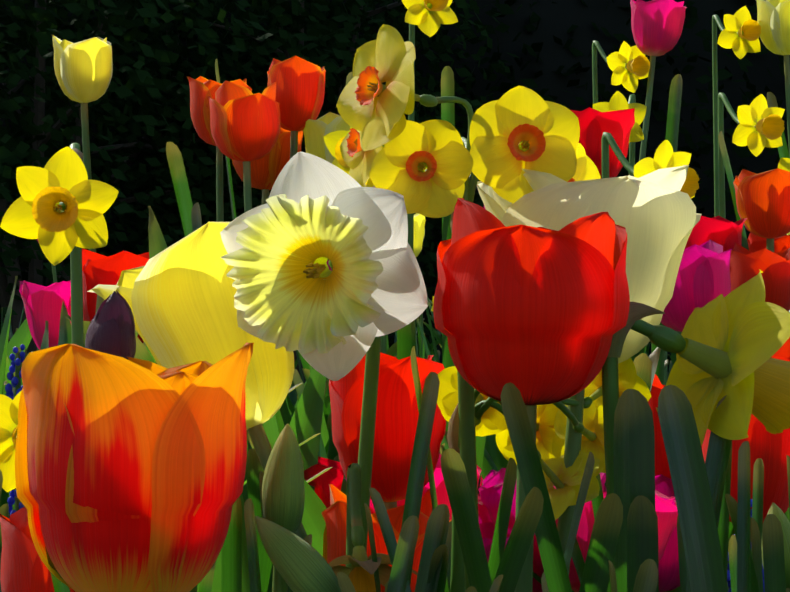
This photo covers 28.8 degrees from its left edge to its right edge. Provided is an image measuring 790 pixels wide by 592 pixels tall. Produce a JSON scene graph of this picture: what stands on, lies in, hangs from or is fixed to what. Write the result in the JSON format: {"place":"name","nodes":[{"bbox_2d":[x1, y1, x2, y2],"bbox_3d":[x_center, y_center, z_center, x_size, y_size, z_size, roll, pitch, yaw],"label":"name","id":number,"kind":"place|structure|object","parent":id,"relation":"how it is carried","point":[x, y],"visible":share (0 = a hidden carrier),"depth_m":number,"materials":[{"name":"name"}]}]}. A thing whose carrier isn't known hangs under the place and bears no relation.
{"place":"outdoors","nodes":[
{"label":"outdoors","id":0,"kind":"place"},
{"bbox_2d":[0,507,74,591],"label":"tulip bed","id":1,"kind":"object","parent":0,"point":[24,568],"visible":0.27,"depth_m":0.73,"materials":[{"name":"red plant"}]},
{"bbox_2d":[220,152,427,551],"bbox_3d":[-0.030,0.165,0.665,0.088,0.450,0.124,0,0,1],"label":"daffodil","id":2,"kind":"object","parent":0,"point":[298,230],"visible":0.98,"depth_m":0.63,"materials":[{"name":"white plant"}]},
{"bbox_2d":[304,456,343,507],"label":"tulip bed","id":3,"kind":"object","parent":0,"point":[334,475],"visible":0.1,"depth_m":0.93,"materials":[{"name":"red plant"}]},
{"bbox_2d":[287,463,417,591],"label":"daffodil","id":4,"kind":"object","parent":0,"point":[360,569],"visible":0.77,"depth_m":0.66,"materials":[{"name":"green plant"}]},
{"bbox_2d":[321,484,451,591],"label":"tulip bed","id":5,"kind":"object","parent":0,"point":[334,514],"visible":0.33,"depth_m":0.79,"materials":[{"name":"plant"}]},
{"bbox_2d":[329,352,445,509],"bbox_3d":[0.034,0.208,0.789,0.141,0.365,0.062,0,0,1],"label":"tulip","id":6,"kind":"object","parent":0,"point":[397,414],"visible":0.67,"depth_m":0.76,"materials":[{"name":"red plant"}]},
{"bbox_2d":[345,453,481,520],"bbox_3d":[0.025,0.238,0.845,0.110,0.305,0.105,0,0,1],"label":"tulip bed","id":7,"kind":"object","parent":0,"point":[441,494],"visible":0.02,"depth_m":0.83,"materials":[{"name":"plant"}]},
{"bbox_2d":[424,340,438,358],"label":"tulip bed","id":8,"kind":"object","parent":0,"point":[436,341],"depth_m":5.69,"materials":[{"name":"green plant"}]},
{"bbox_2d":[478,512,534,561],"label":"tulip bed","id":9,"kind":"object","parent":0,"point":[487,530],"visible":0.06,"depth_m":0.87,"materials":[{"name":"plant"}]},
{"bbox_2d":[478,493,542,591],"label":"tulip bed","id":10,"kind":"object","parent":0,"point":[486,518],"visible":0.06,"depth_m":0.88,"materials":[{"name":"red plant"}]},
{"bbox_2d":[478,468,605,577],"bbox_3d":[0.094,0.242,0.877,0.093,0.297,0.078,0,0,1],"label":"tulip bed","id":11,"kind":"object","parent":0,"point":[490,490],"visible":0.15,"depth_m":0.86,"materials":[{"name":"pink plant"}]},
{"bbox_2d":[553,486,677,591],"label":"tulip bed","id":12,"kind":"object","parent":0,"point":[666,512],"visible":0.17,"depth_m":0.82,"materials":[{"name":"pink plant"}]},
{"bbox_2d":[603,474,679,591],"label":"tulip bed","id":13,"kind":"object","parent":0,"point":[668,571],"visible":0.1,"depth_m":0.87,"materials":[{"name":"pink plant"}]},
{"bbox_2d":[648,374,670,478],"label":"tulip bed","id":14,"kind":"object","parent":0,"point":[661,464],"visible":0.19,"depth_m":0.93,"materials":[{"name":"red plant"}]},
{"bbox_2d":[701,414,789,521],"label":"tulip bed","id":15,"kind":"object","parent":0,"point":[771,451],"visible":0.25,"depth_m":0.85,"materials":[{"name":"red plant"}]},
{"bbox_2d":[771,337,789,360],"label":"tulip bed","id":16,"kind":"object","parent":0,"point":[782,352],"depth_m":0.92,"materials":[{"name":"red plant"}]},
{"label":"ground","id":17,"kind":"structure","parent":0,"visible":0},
{"bbox_2d":[0,390,21,591],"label":"yellow daffodil","id":18,"kind":"object","parent":17,"relation":"on","point":[9,408],"visible":0.27,"depth_m":0.78,"materials":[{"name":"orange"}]},
{"bbox_2d":[5,344,24,399],"bbox_3d":[-0.277,0.208,1.007,0.234,0.354,0.278,0,0,1],"label":"muscari","id":19,"kind":"object","parent":17,"relation":"on","point":[17,358],"visible":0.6,"depth_m":1.00,"materials":[{"name":"blue plant"}]},
{"bbox_2d":[19,280,70,349],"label":"tulip","id":20,"kind":"object","parent":17,"relation":"on","point":[42,304],"visible":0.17,"depth_m":1.27,"materials":[{"name":"pink plant"}]},
{"bbox_2d":[37,239,57,282],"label":"stem","id":21,"kind":"object","parent":17,"relation":"on","point":[54,273],"visible":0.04,"depth_m":2.99,"materials":[{"name":"green plant"}]},
{"bbox_2d":[0,143,156,569],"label":"yellow daffodil","id":22,"kind":"object","parent":17,"relation":"on","point":[59,207],"visible":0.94,"depth_m":0.80,"materials":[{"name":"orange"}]},
{"bbox_2d":[52,35,112,252],"bbox_3d":[-0.290,0.062,1.567,0.195,0.656,0.116,0,0,20],"label":"tulip","id":23,"kind":"object","parent":17,"relation":"on","point":[83,70],"visible":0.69,"depth_m":1.53,"materials":[{"name":"yellow plant"}]},
{"bbox_2d":[85,291,135,359],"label":"tulip","id":24,"kind":"object","parent":17,"relation":"on","point":[111,329],"visible":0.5,"depth_m":0.61,"materials":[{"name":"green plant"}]},
{"bbox_2d":[82,248,148,343],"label":"tulip","id":25,"kind":"object","parent":17,"relation":"on","point":[97,268],"visible":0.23,"depth_m":1.22,"materials":[{"name":"red plant"}]},
{"bbox_2d":[15,343,253,591],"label":"tulip","id":26,"kind":"object","parent":17,"relation":"on","point":[130,474],"visible":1,"depth_m":0.54,"materials":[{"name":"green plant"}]},
{"bbox_2d":[7,433,320,518],"bbox_3d":[-0.149,0.232,0.967,0.184,0.306,0.189,0,0,-10],"label":"muscari","id":27,"kind":"object","parent":17,"relation":"on","point":[17,501],"visible":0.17,"depth_m":0.89,"materials":[{"name":"blue plant"}]},
{"bbox_2d":[87,222,306,538],"bbox_3d":[-0.065,0.178,0.689,0.165,0.424,0.093,0,0,42],"label":"yellow tulip","id":28,"kind":"object","parent":17,"relation":"on","point":[178,297],"visible":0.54,"depth_m":0.68,"materials":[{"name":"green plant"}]},
{"bbox_2d":[0,0,440,352],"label":"shrub","id":29,"kind":"object","parent":17,"relation":"on","point":[33,118],"visible":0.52,"depth_m":5.96,"materials":[{"name":"green plant"}]},
{"bbox_2d":[207,80,279,211],"bbox_3d":[-0.189,0.094,1.448,0.161,0.593,0.075,0,0,1],"label":"tulip","id":30,"kind":"object","parent":17,"relation":"on","point":[245,125],"visible":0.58,"depth_m":1.43,"materials":[{"name":"orange plant"}]},
{"bbox_2d":[187,76,329,407],"bbox_3d":[-0.174,0.079,1.543,0.152,0.622,0.205,0,0,37],"label":"tulip","id":31,"kind":"object","parent":17,"relation":"on","point":[202,88],"visible":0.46,"depth_m":1.58,"materials":[{"name":"orange plant"}]},
{"bbox_2d":[232,127,302,204],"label":"tulip bed","id":32,"kind":"object","parent":17,"relation":"on","point":[266,170],"visible":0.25,"depth_m":1.53,"materials":[{"name":"orange plant"}]},
{"bbox_2d":[262,424,304,591],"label":"tulip bud","id":33,"kind":"object","parent":17,"relation":"on","point":[283,495],"visible":0.75,"depth_m":0.59,"materials":[{"name":"green plant"}]},
{"bbox_2d":[46,0,521,379],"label":"shrub","id":34,"kind":"object","parent":17,"relation":"on","point":[285,13],"visible":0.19,"depth_m":6.59,"materials":[{"name":"green plant"}]},
{"bbox_2d":[288,383,302,392],"bbox_3d":[-0.238,0.222,1.022,0.324,0.328,0.143,0,0,-22],"label":"grass blade","id":35,"kind":"object","parent":17,"relation":"on","point":[294,387],"depth_m":1.02,"materials":[{"name":"green plant"}]},
{"bbox_2d":[255,516,340,591],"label":"tulip bud","id":36,"kind":"object","parent":17,"relation":"on","point":[300,564],"visible":0.98,"depth_m":0.57,"materials":[{"name":"green plant"}]},
{"bbox_2d":[286,112,350,413],"bbox_3d":[-0.071,0.105,1.492,0.100,0.570,0.101,0,0,1],"label":"daffodil","id":37,"kind":"object","parent":17,"relation":"on","point":[315,131],"visible":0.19,"depth_m":1.48,"materials":[{"name":"yellow plant"}]},
{"bbox_2d":[306,467,331,482],"bbox_3d":[-0.192,0.241,0.864,0.284,0.289,0.132,0,0,-25],"label":"grass blade","id":38,"kind":"object","parent":17,"relation":"on","point":[317,475],"depth_m":0.86,"materials":[{"name":"green plant"}]},
{"bbox_2d":[267,56,396,453],"bbox_3d":[-0.057,0.080,1.504,0.139,0.621,0.187,0,0,1],"label":"tulip bed","id":39,"kind":"object","parent":17,"relation":"on","point":[300,89],"visible":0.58,"depth_m":1.48,"materials":[{"name":"orange plant"}]},
{"bbox_2d":[323,127,386,437],"bbox_3d":[-0.029,0.121,1.295,0.059,0.540,0.153,0,0,1],"label":"daffodil bed","id":40,"kind":"object","parent":17,"relation":"on","point":[333,140],"visible":0.08,"depth_m":1.26,"materials":[{"name":"yellow plant"}]},
{"bbox_2d":[0,276,789,591],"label":"bed foliage","id":41,"kind":"object","parent":17,"relation":"on","point":[405,338],"visible":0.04,"depth_m":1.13,"materials":[{"name":"green plant"}]},
{"bbox_2d":[0,346,789,591],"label":"daffodil leaves","id":42,"kind":"object","parent":17,"relation":"on","point":[625,530],"visible":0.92,"depth_m":0.59,"materials":[{"name":"green plant"}]},
{"bbox_2d":[0,0,789,371],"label":"hedge","id":43,"kind":"object","parent":17,"relation":"on","point":[548,42],"visible":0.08,"depth_m":7.66,"materials":[{"name":"green plant"}]},
{"bbox_2d":[148,206,660,591],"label":"tulip leaves","id":44,"kind":"object","parent":17,"relation":"on","point":[305,422],"visible":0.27,"depth_m":0.86,"materials":[{"name":"green plant"}]},
{"bbox_2d":[413,213,425,356],"bbox_3d":[0.033,0.122,2.613,0.267,0.537,0.096,0,0,-26],"label":"bud","id":45,"kind":"object","parent":17,"relation":"on","point":[419,227],"visible":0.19,"depth_m":2.59,"materials":[{"name":"yellow plant"}]},
{"bbox_2d":[387,0,457,349],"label":"daffodil bed","id":46,"kind":"object","parent":17,"relation":"on","point":[428,17],"visible":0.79,"depth_m":1.60,"materials":[{"name":"yellow plant"}]},
{"bbox_2d":[416,296,439,361],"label":"leaf","id":47,"kind":"object","parent":17,"relation":"on","point":[420,319],"visible":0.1,"depth_m":3.57,"materials":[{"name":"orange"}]},
{"bbox_2d":[423,315,441,345],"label":"leaf","id":48,"kind":"object","parent":17,"relation":"on","point":[438,336],"visible":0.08,"depth_m":4.58,"materials":[{"name":"green plant"}]},
{"bbox_2d":[336,24,600,590],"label":"daffodils","id":49,"kind":"object","parent":17,"relation":"on","point":[435,168],"visible":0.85,"depth_m":0.67,"materials":[{"name":"yellow plant"}]},
{"bbox_2d":[166,59,789,437],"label":"leaves","id":50,"kind":"object","parent":17,"relation":"on","point":[190,216],"visible":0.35,"depth_m":1.61,"materials":[{"name":"green plant"}]},
{"bbox_2d":[482,470,496,483],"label":"tulip bed","id":51,"kind":"object","parent":17,"relation":"on","point":[491,473],"visible":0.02,"depth_m":1.01,"materials":[{"name":"pink plant"}]},
{"bbox_2d":[433,198,629,591],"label":"red tulip","id":52,"kind":"object","parent":17,"relation":"on","point":[535,316],"visible":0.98,"depth_m":0.59,"materials":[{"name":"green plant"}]},
{"bbox_2d":[437,358,650,591],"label":"daffodil","id":53,"kind":"object","parent":17,"relation":"on","point":[551,423],"visible":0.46,"depth_m":0.71,"materials":[{"name":"yellow"}]},
{"bbox_2d":[477,165,701,575],"bbox_3d":[0.088,0.166,0.700,0.105,0.450,0.109,0,0,1],"label":"cream tulip","id":54,"kind":"object","parent":17,"relation":"on","point":[655,215],"visible":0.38,"depth_m":0.67,"materials":[{"name":"white plant"}]},
{"bbox_2d":[570,107,634,178],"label":"tulip bed","id":55,"kind":"object","parent":17,"relation":"on","point":[594,124],"visible":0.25,"depth_m":1.42,"materials":[{"name":"red plant"}]},
{"bbox_2d":[593,91,646,358],"bbox_3d":[0.243,0.086,1.625,0.138,0.611,0.122,0,0,23],"label":"daffodil bed","id":56,"kind":"object","parent":17,"relation":"on","point":[618,100],"visible":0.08,"depth_m":1.59,"materials":[{"name":"yellow plant"}]},
{"bbox_2d":[592,40,649,356],"bbox_3d":[0.295,0.032,1.952,0.092,0.719,0.168,0,0,20],"label":"daffodil bed","id":57,"kind":"object","parent":17,"relation":"on","point":[629,66],"visible":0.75,"depth_m":1.89,"materials":[{"name":"yellow plant"}]},
{"bbox_2d":[533,553,730,591],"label":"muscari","id":58,"kind":"object","parent":17,"relation":"on","point":[537,577],"visible":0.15,"depth_m":0.78,"materials":[{"name":"green plant"}]},
{"bbox_2d":[601,132,698,197],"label":"daffodil bed","id":59,"kind":"object","parent":17,"relation":"on","point":[665,156],"visible":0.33,"depth_m":1.24,"materials":[{"name":"yellow plant"}]},
{"bbox_2d":[630,0,686,160],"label":"tulip bed","id":60,"kind":"object","parent":17,"relation":"on","point":[657,27],"visible":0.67,"depth_m":1.88,"materials":[{"name":"pink plant"}]},
{"bbox_2d":[664,351,667,385],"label":"stem","id":61,"kind":"object","parent":17,"relation":"on","point":[665,376],"depth_m":2.46,"materials":[{"name":"green plant"}]},
{"bbox_2d":[671,353,676,366],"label":"tulip bed","id":62,"kind":"object","parent":17,"relation":"on","point":[673,358],"depth_m":4.96,"materials":[{"name":"green plant"}]},
{"bbox_2d":[602,269,789,567],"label":"yellow daffodil","id":63,"kind":"object","parent":17,"relation":"on","point":[729,345],"visible":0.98,"depth_m":0.62,"materials":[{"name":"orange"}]},
{"bbox_2d":[661,239,731,589],"bbox_3d":[0.226,0.175,1.066,0.124,0.432,0.114,0,0,23],"label":"tulip bed","id":64,"kind":"object","parent":17,"relation":"on","point":[703,278],"visible":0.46,"depth_m":1.07,"materials":[{"name":"pink plant"}]},
{"bbox_2d":[685,216,747,251],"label":"tulip bed","id":65,"kind":"object","parent":17,"relation":"on","point":[726,234],"visible":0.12,"depth_m":1.31,"materials":[{"name":"red plant"}]},
{"bbox_2d":[728,499,764,591],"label":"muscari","id":66,"kind":"object","parent":17,"relation":"on","point":[729,586],"visible":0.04,"depth_m":0.82,"materials":[{"name":"green plant"}]},
{"bbox_2d":[712,6,789,312],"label":"daffodil bed","id":67,"kind":"object","parent":17,"relation":"on","point":[740,33],"visible":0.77,"depth_m":1.90,"materials":[{"name":"yellow plant"}]},
{"bbox_2d":[718,93,784,218],"bbox_3d":[0.384,0.085,1.638,0.089,0.612,0.139,0,0,28],"label":"daffodil bed","id":68,"kind":"object","parent":17,"relation":"on","point":[760,126],"visible":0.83,"depth_m":1.59,"materials":[{"name":"yellow plant"}]},
{"bbox_2d":[730,243,789,311],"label":"tulip bed","id":69,"kind":"object","parent":17,"relation":"on","point":[746,265],"visible":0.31,"depth_m":1.27,"materials":[{"name":"red plant"}]},
{"bbox_2d":[733,168,789,251],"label":"tulip bed","id":70,"kind":"object","parent":17,"relation":"on","point":[763,202],"visible":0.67,"depth_m":1.42,"materials":[{"name":"orange plant"}]},
{"bbox_2d":[747,232,789,252],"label":"tulip bed","id":71,"kind":"object","parent":17,"relation":"on","point":[757,243],"visible":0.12,"depth_m":1.47,"materials":[{"name":"red plant"}]},
{"bbox_2d":[756,0,789,156],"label":"tulip bed","id":72,"kind":"object","parent":17,"relation":"on","point":[773,18],"visible":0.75,"depth_m":1.87,"materials":[{"name":"yellow plant"}]},
{"bbox_2d":[761,503,789,591],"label":"daffodil bud","id":73,"kind":"object","parent":17,"relation":"on","point":[775,509],"visible":0.4,"depth_m":0.69,"materials":[{"name":"green plant"}]},
{"bbox_2d":[778,158,789,171],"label":"daffodil bed","id":74,"kind":"object","parent":17,"relation":"on","point":[783,163],"visible":0.02,"depth_m":1.60,"materials":[{"name":"yellow plant"}]}
]}

